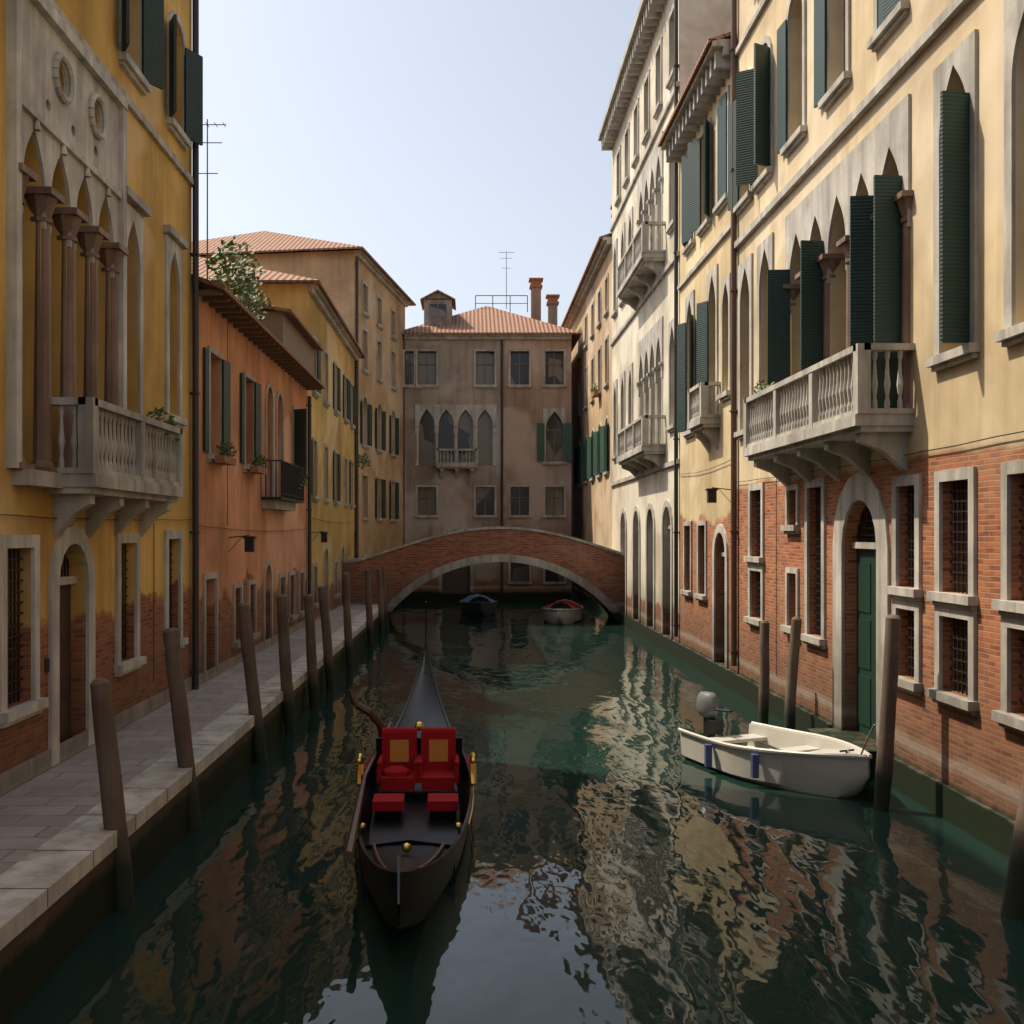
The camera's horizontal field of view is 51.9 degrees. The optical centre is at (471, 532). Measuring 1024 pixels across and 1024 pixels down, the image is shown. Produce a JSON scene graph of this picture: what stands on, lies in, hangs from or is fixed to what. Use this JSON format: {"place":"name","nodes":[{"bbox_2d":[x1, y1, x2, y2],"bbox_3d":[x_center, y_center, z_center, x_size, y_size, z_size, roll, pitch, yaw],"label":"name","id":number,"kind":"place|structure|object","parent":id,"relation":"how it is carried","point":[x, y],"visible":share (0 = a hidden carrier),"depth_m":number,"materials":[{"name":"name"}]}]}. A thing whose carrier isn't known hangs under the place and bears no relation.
{"place":"outdoors","nodes":[
{"label":"outdoors","id":0,"kind":"place"},
{"bbox_2d":[0,0,191,773],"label":"building facade","id":1,"kind":"structure","parent":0,"point":[159,185],"depth_m":14.96,"materials":[{"name":"yellow paint"}]},
{"bbox_2d":[0,0,185,767],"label":"window surrounds","id":2,"kind":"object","parent":1,"relation":"attached to","point":[43,42],"depth_m":13.69,"materials":[{"name":"beige stone"}]},
{"bbox_2d":[199,296,306,673],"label":"house wall","id":3,"kind":"structure","parent":0,"point":[279,548],"depth_m":23.36,"materials":[{"name":"orange paint"}]},
{"bbox_2d":[202,345,304,681],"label":"house trim","id":4,"kind":"structure","parent":3,"relation":"attached to","point":[220,356],"depth_m":24.87,"materials":[{"name":"beige stone"}]},
{"bbox_2d":[294,283,353,619],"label":"house wall","id":5,"kind":"structure","parent":0,"point":[331,430],"depth_m":37.95,"materials":[{"name":"yellow paint"}]},
{"bbox_2d":[312,334,353,609],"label":"house trim","id":6,"kind":"structure","parent":5,"relation":"attached to","point":[336,452],"depth_m":37.35,"materials":[{"name":"beige stone"}]},
{"bbox_2d":[345,250,404,600],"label":"house wall","id":7,"kind":"structure","parent":0,"point":[374,537],"depth_m":50.05,"materials":[{"name":"paint"}]},
{"bbox_2d":[362,280,395,557],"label":"house trim","id":8,"kind":"structure","parent":7,"relation":"attached to","point":[377,341],"depth_m":50.06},
{"bbox_2d":[199,0,640,328],"label":"sky","id":9,"kind":"structure","parent":0,"point":[437,139],"materials":[{"name":"blue"}]},
{"bbox_2d":[5,593,1023,1023],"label":"canal water","id":10,"kind":"structure","parent":0,"point":[623,861],"depth_m":10.63,"materials":[{"name":"green liquid"}]},
{"bbox_2d":[0,0,202,795],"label":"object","id":11,"kind":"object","parent":10,"relation":"on","point":[145,484],"visible":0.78,"depth_m":13.79,"materials":[{"name":"beige stone"}]},
{"bbox_2d":[0,604,378,1023],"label":"quay fondamenta","id":12,"kind":"structure","parent":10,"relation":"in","point":[58,844],"depth_m":11.40,"materials":[{"name":"stone"}]},
{"bbox_2d":[199,119,325,684],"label":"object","id":13,"kind":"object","parent":10,"relation":"on","point":[229,306],"visible":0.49,"depth_m":24.71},
{"bbox_2d":[146,236,773,488],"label":"plants","id":14,"kind":"object","parent":13,"relation":"on","point":[288,330],"visible":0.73,"depth_m":25.38,"materials":[{"name":"green plant"}]},
{"bbox_2d":[199,257,365,609],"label":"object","id":15,"kind":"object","parent":10,"relation":"on","point":[278,290],"visible":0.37,"depth_m":36.36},
{"bbox_2d":[199,231,415,544],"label":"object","id":16,"kind":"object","parent":10,"relation":"on","point":[323,261],"visible":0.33,"depth_m":46.91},
{"bbox_2d":[343,602,475,930],"bbox_3d":[-0.800,2.497,13.909,1.719,2.486,10.715,0,0,-6],"label":"gondola","id":17,"kind":"object","parent":10,"relation":"on","point":[413,808],"visible":0.99,"depth_m":12.99,"materials":[{"name":"black paint"}]},
{"bbox_2d":[404,340,501,600],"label":"house wall","id":18,"kind":"structure","parent":10,"relation":"on","point":[455,384],"depth_m":56.00,"materials":[{"name":"brown paint"}]},
{"bbox_2d":[403,349,496,593],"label":"house trim","id":19,"kind":"structure","parent":18,"relation":"attached to","point":[456,411],"depth_m":55.95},
{"bbox_2d":[459,594,497,616],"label":"blue boat","id":20,"kind":"object","parent":10,"relation":"on","point":[480,609],"visible":0.96,"depth_m":45.72,"materials":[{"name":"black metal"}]},
{"bbox_2d":[343,526,624,622],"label":"bridge","id":21,"kind":"structure","parent":10,"relation":"in","point":[596,572],"depth_m":42.00,"materials":[{"name":"brick"}]},
{"bbox_2d":[401,251,581,594],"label":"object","id":22,"kind":"object","parent":10,"relation":"on","point":[441,322],"visible":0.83,"depth_m":56.33,"materials":[{"name":"stone"}]},
{"bbox_2d":[502,340,570,600],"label":"house wall","id":23,"kind":"structure","parent":10,"relation":"on","point":[523,414],"depth_m":56.00,"materials":[{"name":"brown paint"}]},
{"bbox_2d":[509,349,565,581],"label":"house trim","id":24,"kind":"structure","parent":23,"relation":"attached to","point":[548,413],"depth_m":55.95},
{"bbox_2d":[90,566,1023,919],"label":"mooring poles","id":25,"kind":"object","parent":10,"relation":"in","point":[112,782],"visible":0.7,"depth_m":13.56,"materials":[{"name":"brown wood"}]},
{"bbox_2d":[542,599,583,624],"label":"red boat","id":26,"kind":"object","parent":10,"relation":"on","point":[559,616],"visible":0.94,"depth_m":41.73,"materials":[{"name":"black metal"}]},
{"bbox_2d":[561,204,611,614],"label":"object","id":27,"kind":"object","parent":10,"relation":"on","point":[593,455],"visible":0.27,"depth_m":51.35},
{"bbox_2d":[598,0,730,657],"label":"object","id":28,"kind":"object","parent":10,"relation":"in","point":[639,267],"visible":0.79,"depth_m":33.88,"materials":[{"name":"grey stone"}]},
{"bbox_2d":[657,32,734,690],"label":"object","id":29,"kind":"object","parent":10,"relation":"in","point":[710,73],"visible":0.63,"depth_m":26.59,"materials":[{"name":"grey stone"}]},
{"bbox_2d":[678,691,874,797],"bbox_3d":[4.567,3.272,15.614,1.781,1.557,4.048,0,0,-27],"label":"white boat","id":30,"kind":"object","parent":10,"relation":"on","point":[796,760],"visible":0.97,"depth_m":15.06,"materials":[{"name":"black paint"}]},
{"bbox_2d":[728,0,1023,857],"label":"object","id":31,"kind":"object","parent":10,"relation":"in","point":[800,424],"visible":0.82,"depth_m":15.41,"materials":[{"name":"beige stone"}]},
{"bbox_2d":[0,323,1023,681],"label":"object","id":32,"kind":"object","parent":31,"relation":"attached to","point":[712,497],"visible":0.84,"depth_m":20.59,"materials":[{"name":"black metal"}]},
{"bbox_2d":[571,245,611,595],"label":"house wall","id":33,"kind":"structure","parent":0,"point":[591,511],"depth_m":51.85,"materials":[{"name":"beige paint"}]},
{"bbox_2d":[578,273,608,483],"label":"house trim","id":34,"kind":"structure","parent":33,"relation":"attached to","point":[606,338],"depth_m":49.65,"materials":[{"name":"white stone"}]},
{"bbox_2d":[612,0,693,642],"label":"building facade","id":35,"kind":"structure","parent":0,"point":[656,490],"depth_m":35.49,"materials":[{"name":"beige paint"}]},
{"bbox_2d":[613,4,673,639],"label":"window surrounds","id":36,"kind":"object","parent":35,"relation":"attached to","point":[652,338],"depth_m":35.63,"materials":[{"name":"white stone"}]},
{"bbox_2d":[680,70,736,672],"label":"house wall","id":37,"kind":"structure","parent":0,"point":[695,614],"depth_m":26.64,"materials":[{"name":"beige paint"}]},
{"bbox_2d":[683,85,730,668],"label":"house trim","id":38,"kind":"structure","parent":37,"relation":"attached to","point":[713,274],"depth_m":25.68,"materials":[{"name":"white stone"}]},
{"bbox_2d":[737,0,1023,820],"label":"building facade","id":39,"kind":"structure","parent":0,"point":[979,757],"depth_m":14.02,"materials":[{"name":"beige paint"}]},
{"bbox_2d":[738,0,1023,748],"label":"window surrounds","id":40,"kind":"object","parent":39,"relation":"attached to","point":[866,158],"depth_m":14.76,"materials":[{"name":"white stone"}]}
]}

